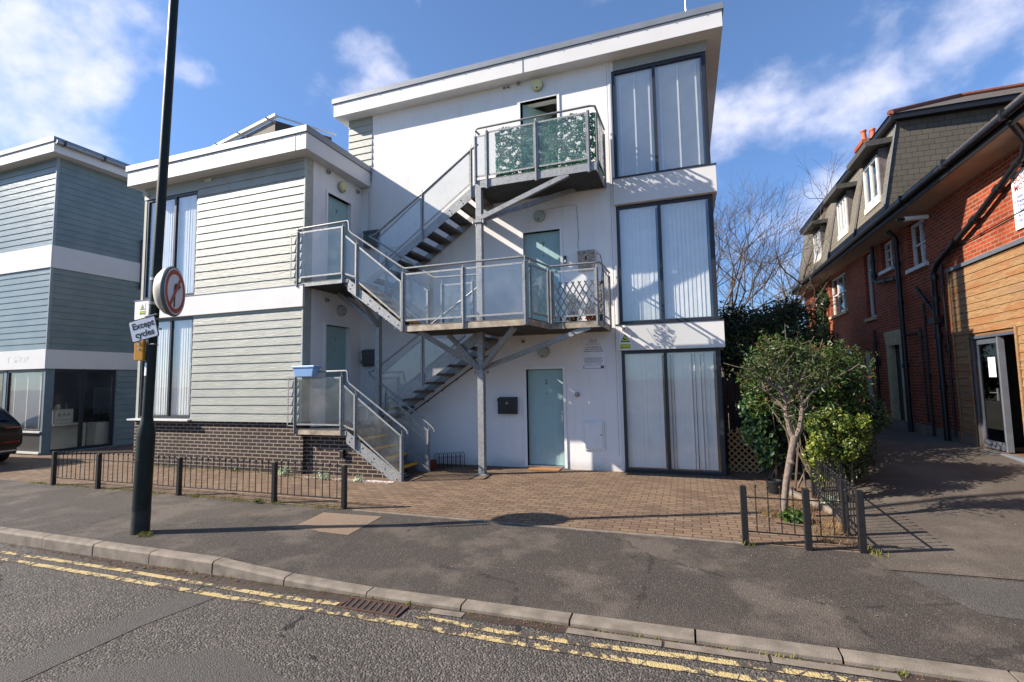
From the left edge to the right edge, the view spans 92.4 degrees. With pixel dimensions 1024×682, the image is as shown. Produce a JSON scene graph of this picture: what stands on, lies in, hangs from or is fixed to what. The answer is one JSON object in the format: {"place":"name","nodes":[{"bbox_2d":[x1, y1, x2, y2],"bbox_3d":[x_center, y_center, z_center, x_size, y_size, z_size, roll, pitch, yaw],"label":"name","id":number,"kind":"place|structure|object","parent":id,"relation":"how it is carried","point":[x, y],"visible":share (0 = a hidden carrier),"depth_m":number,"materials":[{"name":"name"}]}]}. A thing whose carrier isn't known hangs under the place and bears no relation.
{"place":"outdoors","nodes":[
{"label":"outdoors","id":0,"kind":"place"},
{"bbox_2d":[352,404,373,423],"bbox_3d":[-3.274,1.613,10.858,0.421,0.418,0.301,-3,-5,19],"label":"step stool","id":1,"kind":"object","parent":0,"point":[361,405],"visible":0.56,"depth_m":10.87,"materials":[{"name":"plastic"}]},
{"bbox_2d":[0,444,859,552],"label":"block paving","id":2,"kind":"structure","parent":0,"point":[691,506],"depth_m":7.86,"materials":[{"name":"brick"}]},
{"bbox_2d":[0,407,22,460],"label":"parked car","id":3,"kind":"object","parent":2,"relation":"on","point":[11,434],"visible":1,"depth_m":11.89,"materials":[{"name":"grey paint"}]},
{"bbox_2d":[0,136,190,454],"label":"blue clad shop","id":4,"kind":"structure","parent":2,"relation":"on","point":[71,225],"depth_m":14.29},
{"bbox_2d":[0,371,3,406],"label":"window","id":5,"kind":"structure","parent":4,"relation":"in","point":[1,372],"depth_m":14.08,"materials":[{"name":"grey glass"}]},
{"bbox_2d":[5,369,43,430],"bbox_3d":[-13.617,1.666,13.753,1.680,1.710,0.095,-3,-5,19],"label":"window","id":6,"kind":"structure","parent":4,"relation":"in","point":[27,388],"depth_m":13.81,"materials":[{"name":"grey glass"}]},
{"bbox_2d":[50,424,85,449],"bbox_3d":[-13.325,2.822,14.555,0.500,0.675,0.919,-3,-5,19],"label":"drawer unit","id":7,"kind":"object","parent":4,"relation":"on","point":[63,436],"visible":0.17,"depth_m":14.42,"materials":[{"name":"grey"}]},
{"bbox_2d":[52,409,85,425],"bbox_3d":[-13.294,2.242,14.492,0.850,0.450,0.800,-3,-5,19],"label":"bar cabinet","id":8,"kind":"object","parent":7,"relation":"on","point":[60,417],"visible":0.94,"depth_m":14.37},
{"bbox_2d":[53,393,65,408],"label":"potted plant","id":9,"kind":"object","parent":8,"relation":"on","point":[58,405],"visible":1,"depth_m":14.49,"materials":[{"name":"green plastic"}]},
{"bbox_2d":[50,369,115,452],"bbox_3d":[-12.506,1.975,14.232,0.070,2.295,1.740,-3,-5,19],"label":"window","id":10,"kind":"structure","parent":4,"relation":"in","point":[83,372],"depth_m":14.29,"materials":[{"name":"black glass"}]},
{"bbox_2d":[86,421,108,445],"bbox_3d":[-12.700,2.837,15.050,0.450,0.705,0.369,-3,-5,19],"label":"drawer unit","id":11,"kind":"object","parent":4,"relation":"on","point":[97,432],"visible":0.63,"depth_m":14.91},
{"bbox_2d":[93,387,110,413],"bbox_3d":[-14.226,2.078,17.174,0.030,0.900,0.700,-3,-5,19],"label":"poster","id":12,"kind":"object","parent":4,"relation":"attached to","point":[101,402],"visible":0.64,"depth_m":17.06,"materials":[{"name":"paper"}]},
{"bbox_2d":[139,240,142,288],"bbox_3d":[-11.960,-2.477,15.967,0.070,1.610,0.200,-3,-5,19],"label":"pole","id":13,"kind":"object","parent":4,"relation":"attached to","point":[141,257],"depth_m":15.88,"materials":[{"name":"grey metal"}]},
{"bbox_2d":[169,467,394,483],"bbox_3d":[-5.369,2.699,10.033,6.929,0.034,0.342,-3,-5,22],"label":"gravel strip","id":14,"kind":"object","parent":2,"relation":"on","point":[371,481],"visible":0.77,"depth_m":9.04,"materials":[{"name":"gravel"}]},
{"bbox_2d":[126,2,726,478],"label":"apartment building","id":15,"kind":"structure","parent":2,"relation":"on","point":[244,330],"depth_m":10.45,"materials":[{"name":"paint"}]},
{"bbox_2d":[138,317,193,418],"bbox_3d":[-7.945,0.627,11.355,1.690,2.295,0.122,-3,-5,19],"label":"window","id":16,"kind":"structure","parent":15,"relation":"in","point":[178,334],"depth_m":11.31,"materials":[{"name":"white glass"}]},
{"bbox_2d":[143,191,197,299],"bbox_3d":[-7.995,-2.221,11.577,1.690,2.440,0.105,-3,-5,19],"label":"window","id":17,"kind":"structure","parent":15,"relation":"in","point":[182,245],"depth_m":11.56,"materials":[{"name":"white glass"}]},
{"bbox_2d":[210,113,335,146],"bbox_3d":[-6.868,-4.849,12.538,4.530,1.354,0.944,-1,-5,6],"label":"solar panel","id":18,"kind":"object","parent":15,"relation":"on","point":[273,126],"visible":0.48,"depth_m":12.25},
{"bbox_2d":[325,325,345,421],"bbox_3d":[-3.978,0.727,10.998,0.104,2.116,0.782,-3,-5,19],"label":"door","id":19,"kind":"structure","parent":15,"relation":"in","point":[336,336],"depth_m":11.01,"materials":[{"name":"green paint"}]},
{"bbox_2d":[327,195,346,279],"bbox_3d":[-4.028,-2.221,11.236,0.104,2.101,0.782,-3,-5,19],"label":"door","id":20,"kind":"structure","parent":15,"relation":"in","point":[337,210],"depth_m":11.25,"materials":[{"name":"green paint"}]},
{"bbox_2d":[337,305,346,315],"bbox_3d":[-3.846,-0.686,11.137,0.112,0.248,0.248,-3,-5,19],"label":"wall lamp","id":21,"kind":"object","parent":15,"relation":"attached to","point":[341,310],"visible":1,"depth_m":11.07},
{"bbox_2d":[337,182,346,192],"bbox_3d":[-3.904,-3.554,11.340,0.112,0.248,0.248,-3,-5,19],"label":"wall lamp","id":22,"kind":"object","parent":15,"relation":"attached to","point":[342,187],"visible":1,"depth_m":11.28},
{"bbox_2d":[361,349,374,366],"bbox_3d":[-3.374,0.398,11.606,0.376,0.409,0.109,-3,-5,19],"label":"mailbox","id":23,"kind":"object","parent":15,"relation":"attached to","point":[368,356],"visible":0.79,"depth_m":11.57,"materials":[{"name":"metal"}]},
{"bbox_2d":[363,229,379,248],"bbox_3d":[-3.380,-2.466,11.806,0.396,0.429,0.139,-3,-5,19],"label":"mailbox","id":24,"kind":"object","parent":15,"relation":"attached to","point":[366,238],"visible":0.86,"depth_m":11.76,"materials":[{"name":"metal"}]},
{"bbox_2d":[497,397,517,413],"bbox_3d":[-0.093,1.358,10.360,0.426,0.354,0.129,-3,-5,19],"label":"mailbox","id":25,"kind":"object","parent":15,"relation":"attached to","point":[507,405],"visible":1,"depth_m":10.31,"materials":[{"name":"metal"}]},
{"bbox_2d":[532,79,542,91],"bbox_3d":[0.548,-5.560,10.659,0.248,0.248,0.112,-3,-5,19],"label":"wall lamp","id":26,"kind":"object","parent":15,"relation":"attached to","point":[537,85],"visible":1,"depth_m":10.62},
{"bbox_2d":[522,105,553,172],"bbox_3d":[0.591,-4.242,11.027,0.810,1.961,0.044,2,-5,-32],"label":"door","id":27,"kind":"structure","parent":15,"relation":"in","point":[527,111],"depth_m":10.99,"materials":[{"name":"green paint"}]},
{"bbox_2d":[533,210,544,221],"bbox_3d":[0.574,-2.659,10.433,0.248,0.248,0.112,-3,-5,19],"label":"wall lamp","id":28,"kind":"object","parent":15,"relation":"attached to","point":[538,215],"visible":1,"depth_m":10.39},
{"bbox_2d":[537,347,548,357],"bbox_3d":[0.641,0.226,10.193,0.248,0.248,0.112,-3,-5,19],"label":"wall lamp","id":29,"kind":"object","parent":15,"relation":"attached to","point":[543,352],"visible":0.81,"depth_m":10.14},
{"bbox_2d":[525,231,561,321],"bbox_3d":[0.666,-1.345,10.450,0.802,1.971,0.104,-3,-5,19],"label":"door","id":30,"kind":"structure","parent":15,"relation":"in","point":[544,247],"depth_m":10.47,"materials":[{"name":"green paint"}]},
{"bbox_2d":[528,369,564,465],"bbox_3d":[0.715,1.575,10.214,0.782,1.971,0.104,-3,-5,19],"label":"door","id":31,"kind":"structure","parent":15,"relation":"in","point":[545,386],"depth_m":10.22,"materials":[{"name":"green paint"}]},
{"bbox_2d":[577,249,594,271],"bbox_3d":[1.516,-1.653,10.025,0.346,0.439,0.109,-3,-5,19],"label":"mailbox","id":32,"kind":"object","parent":15,"relation":"attached to","point":[585,255],"visible":0.91,"depth_m":9.99,"materials":[{"name":"metal"}]},
{"bbox_2d":[582,337,604,369],"bbox_3d":[1.640,0.252,9.892,0.460,0.635,0.009,-3,-5,19],"label":"parking notice","id":33,"kind":"object","parent":15,"relation":"attached to","point":[593,353],"visible":1,"depth_m":9.89,"materials":[{"name":"paper"}]},
{"bbox_2d":[584,421,604,449],"bbox_3d":[1.632,1.876,9.751,0.410,0.575,0.051,-3,-5,19],"label":"meter box","id":34,"kind":"object","parent":15,"relation":"attached to","point":[594,435],"visible":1,"depth_m":9.73,"materials":[{"name":"white plastic"}]},
{"bbox_2d":[584,422,602,447],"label":"door","id":35,"kind":"structure","parent":34,"relation":"in","point":[593,430],"depth_m":9.73,"materials":[{"name":"white plastic"}]},
{"bbox_2d":[619,332,630,348],"bbox_3d":[2.213,-0.002,9.602,0.215,0.325,0.008,-3,-5,19],"label":"cctv sign","id":36,"kind":"object","parent":15,"relation":"attached to","point":[625,340],"visible":1,"depth_m":9.60,"materials":[{"name":"plastic"}]},
{"bbox_2d":[611,52,707,177],"bbox_3d":[2.940,-4.465,9.851,1.800,2.310,0.095,-3,-5,19],"label":"window","id":37,"kind":"structure","parent":15,"relation":"in","point":[671,88],"depth_m":9.87,"materials":[{"name":"clear glass"}]},
{"bbox_2d":[616,194,715,323],"bbox_3d":[2.990,-1.560,9.621,1.800,2.414,0.105,-3,-5,19],"label":"window","id":38,"kind":"structure","parent":15,"relation":"in","point":[682,229],"depth_m":9.64,"materials":[{"name":"clear glass"}]},
{"bbox_2d":[621,348,723,475],"bbox_3d":[3.047,1.332,9.394,1.790,2.346,0.122,-3,-5,19],"label":"window","id":39,"kind":"structure","parent":15,"relation":"in","point":[642,378],"depth_m":9.40,"materials":[{"name":"clear glass"}]},
{"bbox_2d":[700,51,710,163],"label":"window","id":40,"kind":"structure","parent":15,"relation":"in","point":[703,53],"depth_m":9.56,"materials":[{"name":"grey glass"}]},
{"bbox_2d":[706,194,718,318],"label":"window","id":41,"kind":"structure","parent":15,"relation":"in","point":[711,197],"depth_m":9.35,"materials":[{"name":"grey glass"}]},
{"bbox_2d":[713,347,726,475],"bbox_3d":[4.154,1.353,9.855,0.050,2.350,1.750,-3,-5,19],"label":"window","id":42,"kind":"structure","parent":15,"relation":"in","point":[718,349],"depth_m":9.12,"materials":[{"name":"grey glass"}]},
{"bbox_2d":[426,460,436,469],"bbox_3d":[-1.656,2.556,10.118,0.220,0.190,0.220,-3,-5,19],"label":"plant pot","id":43,"kind":"object","parent":2,"relation":"on","point":[432,464],"visible":0.72,"depth_m":10.04,"materials":[{"name":"red ceramic"}]},
{"bbox_2d":[287,105,611,481],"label":"steel staircase","id":44,"kind":"structure","parent":2,"relation":"on","point":[508,191],"depth_m":9.80,"materials":[{"name":"grey metal"}]},
{"bbox_2d":[291,365,321,376],"bbox_3d":[-4.092,0.605,9.777,0.560,0.225,0.230,-3,-5,19],"label":"planter box","id":45,"kind":"object","parent":44,"relation":"attached to","point":[307,371],"visible":1,"depth_m":9.69,"materials":[{"name":"blue plastic"}]},
{"bbox_2d":[495,112,595,176],"bbox_3d":[0.608,-3.778,9.562,2.026,1.145,0.096,-3,-5,19],"label":"leaf screen","id":46,"kind":"object","parent":44,"relation":"attached to","point":[525,159],"visible":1,"depth_m":9.54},
{"bbox_2d":[564,293,580,321],"bbox_3d":[1.158,-0.654,9.333,0.295,0.617,0.257,-3,-5,19],"label":"potted plant","id":47,"kind":"object","parent":44,"relation":"on","point":[573,312],"visible":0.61,"depth_m":9.29,"materials":[{"name":"green plant"}]},
{"bbox_2d":[554,280,594,320],"bbox_3d":[1.172,-0.749,9.112,0.862,0.732,0.037,-3,-5,19],"label":"willow trellis","id":48,"kind":"object","parent":44,"relation":"on","point":[575,299],"visible":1,"depth_m":9.11,"materials":[{"name":"wood"}]},
{"bbox_2d":[583,303,595,320],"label":"potted plant","id":49,"kind":"object","parent":44,"relation":"on","point":[586,311],"visible":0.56,"depth_m":9.11,"materials":[{"name":"green plant"}]},
{"bbox_2d":[593,113,604,175],"bbox_3d":[1.703,-3.795,9.630,0.098,1.120,0.836,-3,-5,19],"label":"leaf screen","id":50,"kind":"object","parent":44,"relation":"attached to","point":[595,143],"visible":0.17,"depth_m":9.30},
{"bbox_2d":[594,277,606,319],"bbox_3d":[1.679,-0.793,9.263,0.254,0.866,0.414,-1,-5,0],"label":"potted plant","id":51,"kind":"object","parent":44,"relation":"on","point":[601,306],"visible":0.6,"depth_m":9.31,"materials":[{"name":"green plant"}]},
{"bbox_2d":[29,464,953,681],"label":"grass tufts","id":52,"kind":"object","parent":2,"relation":"on","point":[147,534],"visible":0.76,"depth_m":6.04,"materials":[{"name":"plant"}]},
{"bbox_2d":[528,467,561,470],"bbox_3d":[0.660,2.587,9.927,0.650,0.017,0.230,-3,-5,19],"label":"doormat","id":53,"kind":"object","parent":2,"relation":"on","point":[545,469],"visible":1,"depth_m":9.91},
{"bbox_2d":[765,478,782,494],"bbox_3d":[4.062,2.251,7.592,0.260,0.200,0.260,-3,-5,19],"label":"plant pot","id":54,"kind":"object","parent":2,"relation":"on","point":[773,484],"visible":0.84,"depth_m":7.51,"materials":[{"name":"plastic"}]},
{"bbox_2d":[726,452,851,534],"bbox_3d":[4.881,2.399,8.514,2.040,0.001,6.400,-3,-5,19],"label":"soil bed","id":55,"kind":"object","parent":2,"relation":"on","point":[762,476],"visible":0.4,"depth_m":8.70,"materials":[{"name":"soil"}]},
{"bbox_2d":[728,429,761,472],"bbox_3d":[4.377,2.078,9.248,0.567,0.817,0.029,-3,-5,19],"label":"lattice panel","id":56,"kind":"object","parent":55,"relation":"on","point":[744,451],"visible":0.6,"depth_m":9.26,"materials":[{"name":"wood"}]},
{"bbox_2d":[722,377,795,464],"bbox_3d":[5.049,1.638,10.149,1.340,1.800,0.080,-3,-5,19],"label":"board fence","id":57,"kind":"object","parent":55,"relation":"on","point":[729,403],"visible":0.21,"depth_m":10.26,"materials":[{"name":"wood"}]},
{"bbox_2d":[736,392,805,480],"bbox_3d":[4.601,1.600,8.714,1.168,1.672,0.835,0,-5,-7],"label":"shrub","id":58,"kind":"object","parent":55,"relation":"on","point":[768,437],"visible":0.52,"depth_m":8.54,"materials":[{"name":"green plant"}]},
{"bbox_2d":[735,333,877,493],"bbox_3d":[4.632,1.104,7.779,1.997,2.510,1.359,-3,-5,19],"label":"shrub","id":59,"kind":"object","parent":55,"relation":"on","point":[831,392],"visible":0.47,"depth_m":7.57,"materials":[{"name":"green plant"}]},
{"bbox_2d":[789,489,839,516],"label":"bed kerb","id":60,"kind":"structure","parent":55,"relation":"on","point":[825,507],"depth_m":6.67,"materials":[{"name":"concrete"}]},
{"bbox_2d":[802,405,873,500],"bbox_3d":[4.717,1.617,7.120,1.025,1.379,0.785,-3,-5,19],"label":"shrub","id":61,"kind":"object","parent":55,"relation":"on","point":[819,441],"visible":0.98,"depth_m":7.04,"materials":[{"name":"green plant"}]},
{"bbox_2d":[799,345,882,456],"bbox_3d":[6.131,1.317,9.603,1.619,2.546,3.365,-3,-5,19],"label":"hedge","id":62,"kind":"object","parent":55,"relation":"on","point":[807,435],"depth_m":8.81,"materials":[{"name":"green plant"}]},
{"bbox_2d":[818,378,893,484],"bbox_3d":[5.349,1.459,7.795,1.049,1.780,1.148,-1,-5,-3],"label":"shrub","id":63,"kind":"object","parent":55,"relation":"on","point":[864,461],"visible":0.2,"depth_m":7.52,"materials":[{"name":"green plant"}]},
{"bbox_2d":[772,508,814,525],"bbox_3d":[3.578,2.237,6.275,0.500,0.001,0.900,-3,-5,19],"label":"planting bed","id":64,"kind":"object","parent":2,"relation":"on","point":[776,519],"visible":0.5,"depth_m":6.09,"materials":[{"name":"soil"}]},
{"bbox_2d":[778,506,802,523],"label":"weed","id":65,"kind":"object","parent":64,"relation":"on","point":[786,512],"visible":0.81,"depth_m":6.01,"materials":[{"name":"green plant"}]},
{"bbox_2d":[725,317,861,516],"bbox_3d":[3.585,0.973,6.270,1.578,2.602,0.838,-3,-5,19],"label":"tree","id":66,"kind":"object","parent":64,"relation":"on","point":[790,347],"visible":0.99,"depth_m":6.29,"materials":[{"name":"green plant"}]},
{"bbox_2d":[739,457,867,553],"bbox_3d":[3.808,1.902,5.929,1.037,0.636,2.778,-6,-7,45],"label":"metal railing","id":67,"kind":"object","parent":2,"relation":"on","point":[843,515],"visible":0.97,"depth_m":5.24,"materials":[{"name":"black metal"}]},
{"bbox_2d":[0,542,890,681],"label":"road","id":68,"kind":"structure","parent":0,"point":[41,608],"depth_m":3.71,"materials":[{"name":"asphalt"}]},
{"bbox_2d":[0,593,213,681],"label":"trench repair","id":69,"kind":"structure","parent":68,"relation":"on","point":[28,666],"depth_m":3.77,"materials":[{"name":"asphalt"}]},
{"bbox_2d":[0,550,339,604],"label":"yellow line","id":70,"kind":"object","parent":68,"relation":"on","point":[190,581],"visible":1,"depth_m":4.88,"materials":[{"name":"paint"}]},
{"bbox_2d":[54,647,308,681],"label":"road repair patch","id":71,"kind":"object","parent":68,"relation":"on","point":[223,664],"visible":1,"depth_m":3.33,"materials":[{"name":"asphalt"}]},
{"bbox_2d":[337,596,409,617],"bbox_3d":[-1.198,2.296,4.237,0.600,0.022,0.200,-3,-5,19],"label":"drain grate","id":72,"kind":"object","parent":68,"relation":"on","point":[395,610],"visible":1,"depth_m":4.23,"materials":[{"name":"metal"}]},
{"bbox_2d":[0,557,787,681],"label":"yellow line","id":73,"kind":"object","parent":68,"relation":"on","point":[579,652],"visible":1,"depth_m":3.83,"materials":[{"name":"paint"}]},
{"bbox_2d":[30,548,963,681],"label":"gutter silt","id":74,"kind":"object","parent":68,"relation":"on","point":[225,581],"visible":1,"depth_m":4.49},
{"bbox_2d":[10,479,1008,680],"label":"fallen debris","id":75,"kind":"object","parent":68,"relation":"on","point":[353,596],"visible":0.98,"depth_m":4.92,"materials":[{"name":"brown plant"}]},
{"bbox_2d":[0,527,1023,681],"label":"kerb","id":76,"kind":"structure","parent":68,"relation":"on","point":[209,564],"depth_m":4.07,"materials":[{"name":"concrete"}]},
{"bbox_2d":[414,614,878,681],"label":"yellow line","id":77,"kind":"object","parent":68,"relation":"on","point":[687,656],"visible":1,"depth_m":3.46,"materials":[{"name":"paint"}]},
{"bbox_2d":[428,608,901,680],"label":"gutter channel","id":78,"kind":"object","parent":68,"relation":"on","point":[810,664],"visible":1,"depth_m":3.44,"materials":[{"name":"concrete"}]},
{"bbox_2d":[0,480,1023,672],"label":"pavement","id":79,"kind":"structure","parent":0,"point":[842,599],"depth_m":4.79,"materials":[{"name":"asphalt"}]},
{"bbox_2d":[130,0,178,534],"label":"lamp post","id":80,"kind":"object","parent":79,"relation":"on","point":[140,522],"visible":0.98,"depth_m":6.23,"materials":[{"name":"metal"}]},
{"bbox_2d":[132,459,149,511],"bbox_3d":[-4.575,1.779,6.045,0.170,0.620,0.051,1,-5,-19],"label":"access door","id":81,"kind":"structure","parent":80,"relation":"in","point":[141,470],"depth_m":6.04,"materials":[{"name":"green paint"}]},
{"bbox_2d":[139,303,145,314],"bbox_3d":[-8.721,-0.758,11.589,0.190,0.270,0.008,-3,-5,19],"label":"cctv sign","id":82,"kind":"object","parent":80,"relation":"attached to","point":[142,308],"visible":1,"depth_m":11.59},
{"bbox_2d":[128,313,161,342],"bbox_3d":[-4.593,-0.153,6.227,0.410,0.368,0.199,-1,-5,2],"label":"sign plate","id":83,"kind":"object","parent":80,"relation":"attached to","point":[145,328],"visible":1,"depth_m":6.13,"materials":[{"name":"metal"}]},
{"bbox_2d":[134,341,157,360],"bbox_3d":[-4.624,0.125,6.233,0.252,0.250,0.142,-1,-5,-1],"label":"amber box","id":84,"kind":"object","parent":80,"relation":"attached to","point":[140,351],"visible":0.94,"depth_m":6.17,"materials":[{"name":"plastic"}]},
{"bbox_2d":[148,266,184,316],"bbox_3d":[-4.501,-0.639,6.311,0.319,0.651,0.651,0,-5,-13],"label":"round sign","id":85,"kind":"object","parent":80,"relation":"attached to","point":[169,291],"visible":0.99,"depth_m":6.21,"materials":[{"name":"metal"}]},
{"bbox_2d":[50,451,347,508],"bbox_3d":[-5.503,2.239,8.161,6.575,0.636,0.077,-3,-5,19],"label":"metal railing","id":86,"kind":"object","parent":79,"relation":"on","point":[274,478],"visible":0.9,"depth_m":8.02,"materials":[{"name":"black metal"}]},
{"bbox_2d":[292,512,381,534],"bbox_3d":[-2.299,2.367,6.409,0.960,0.020,0.770,-3,-5,19],"label":"buff patch","id":87,"kind":"object","parent":79,"relation":"on","point":[343,524],"visible":1,"depth_m":6.37,"materials":[{"name":"concrete"}]},
{"bbox_2d":[352,509,742,543],"bbox_3d":[0.119,2.322,6.155,5.050,0.058,0.050,-3,-5,19],"label":"paving edging","id":88,"kind":"object","parent":79,"relation":"on","point":[676,537],"visible":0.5,"depth_m":5.98,"materials":[{"name":"concrete"}]},
{"bbox_2d":[869,553,1023,579],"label":"tarmac apron","id":89,"kind":"object","parent":79,"relation":"on","point":[940,566],"visible":1,"depth_m":4.58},
{"bbox_2d":[898,572,1023,619],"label":"tarmac strip","id":90,"kind":"object","parent":79,"relation":"on","point":[998,598],"visible":1,"depth_m":4.09,"materials":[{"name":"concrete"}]},
{"bbox_2d":[0,0,1023,328],"label":"sky","id":91,"kind":"structure","parent":0,"point":[796,78],"materials":[{"name":"blue"}]},
{"bbox_2d":[233,431,1022,672],"bbox_3d":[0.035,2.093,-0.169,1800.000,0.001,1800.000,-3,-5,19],"label":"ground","id":92,"kind":"structure","parent":0,"point":[695,639],"depth_m":3.79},
{"bbox_2d":[781,424,1023,565],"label":"alley","id":93,"kind":"structure","parent":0,"point":[927,496],"depth_m":6.66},
{"bbox_2d":[692,300,777,422],"bbox_3d":[6.306,0.847,13.767,2.414,4.022,2.468,-3,-5,28],"label":"evergreen tree","id":94,"kind":"object","parent":93,"relation":"on","point":[736,320],"visible":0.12,"depth_m":13.62,"materials":[{"name":"green plant"}]},
{"bbox_2d":[718,281,805,326],"bbox_3d":[16.518,0.164,33.065,7.432,8.086,8.310,2,-5,-32],"label":"bare tree","id":95,"kind":"object","parent":93,"relation":"on","point":[760,302],"visible":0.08,"depth_m":32.85,"materials":[{"name":"brown plant"}]},
{"bbox_2d":[713,150,848,417],"bbox_3d":[10.427,-2.086,22.081,13.624,11.122,12.820,-3,-5,19],"label":"bare tree","id":96,"kind":"object","parent":93,"relation":"on","point":[742,259],"visible":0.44,"depth_m":20.16,"materials":[{"name":"brown plant"}]},
{"bbox_2d":[721,304,841,417],"bbox_3d":[6.534,0.887,11.901,2.767,3.580,2.842,-3,-5,19],"label":"evergreen tree","id":97,"kind":"object","parent":93,"relation":"on","point":[769,324],"visible":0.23,"depth_m":11.77,"materials":[{"name":"green plant"}]},
{"bbox_2d":[749,295,832,348],"bbox_3d":[8.967,0.730,16.310,3.279,4.530,2.984,-3,-5,19],"label":"evergreen tree","id":98,"kind":"object","parent":93,"relation":"on","point":[785,305],"visible":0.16,"depth_m":16.01,"materials":[{"name":"green plant"}]},
{"bbox_2d":[789,82,1023,462],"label":"brick building","id":99,"kind":"structure","parent":93,"relation":"on","point":[924,251],"depth_m":11.05,"materials":[{"name":"red brick"}]},
{"bbox_2d":[813,230,821,258],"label":"dormer window","id":100,"kind":"structure","parent":99,"relation":"in","point":[817,236],"depth_m":18.65,"materials":[{"name":"white paint"}]},
{"bbox_2d":[813,286,834,351],"bbox_3d":[12.103,0.479,18.965,0.518,5.294,2.110,-3,-5,19],"label":"climbing ivy","id":101,"kind":"object","parent":99,"relation":"attached to","point":[821,310],"visible":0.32,"depth_m":18.86,"materials":[{"name":"green plant"}]},
{"bbox_2d":[832,272,847,314],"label":"window","id":102,"kind":"structure","parent":99,"relation":"in","point":[843,283],"depth_m":17.71,"materials":[{"name":"white paint"}]},
{"bbox_2d":[837,195,848,234],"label":"dormer window","id":103,"kind":"structure","parent":99,"relation":"in","point":[842,213],"depth_m":15.73,"materials":[{"name":"white paint"}]},
{"bbox_2d":[867,254,875,316],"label":"window","id":104,"kind":"structure","parent":99,"relation":"in","point":[868,257],"depth_m":14.65,"materials":[{"name":"white paint"}]},
{"bbox_2d":[863,154,880,207],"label":"dormer window","id":105,"kind":"structure","parent":99,"relation":"in","point":[869,167],"depth_m":13.18,"materials":[{"name":"white paint"}]},
{"bbox_2d":[884,240,892,267],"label":"window","id":106,"kind":"structure","parent":99,"relation":"in","point":[887,244],"depth_m":13.36,"materials":[{"name":"white paint"}]},
{"bbox_2d":[895,345,904,420],"bbox_3d":[10.206,1.173,12.790,0.048,2.139,0.678,-3,-5,19],"label":"door","id":107,"kind":"structure","parent":99,"relation":"in","point":[897,349],"depth_m":12.95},
{"bbox_2d":[911,220,925,265],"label":"window","id":108,"kind":"structure","parent":99,"relation":"in","point":[920,223],"depth_m":11.64,"materials":[{"name":"white paint"}]},
{"bbox_2d":[974,337,1006,451],"bbox_3d":[8.712,0.952,8.952,0.124,2.010,0.775,-3,-5,19],"label":"door","id":109,"kind":"structure","parent":99,"relation":"in","point":[992,418],"depth_m":8.99,"materials":[{"name":"grey paint"}]},
{"bbox_2d":[1011,167,1023,230],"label":"shop sign","id":110,"kind":"object","parent":99,"relation":"attached to","point":[1017,182],"visible":1,"depth_m":7.91,"materials":[{"name":"white"}]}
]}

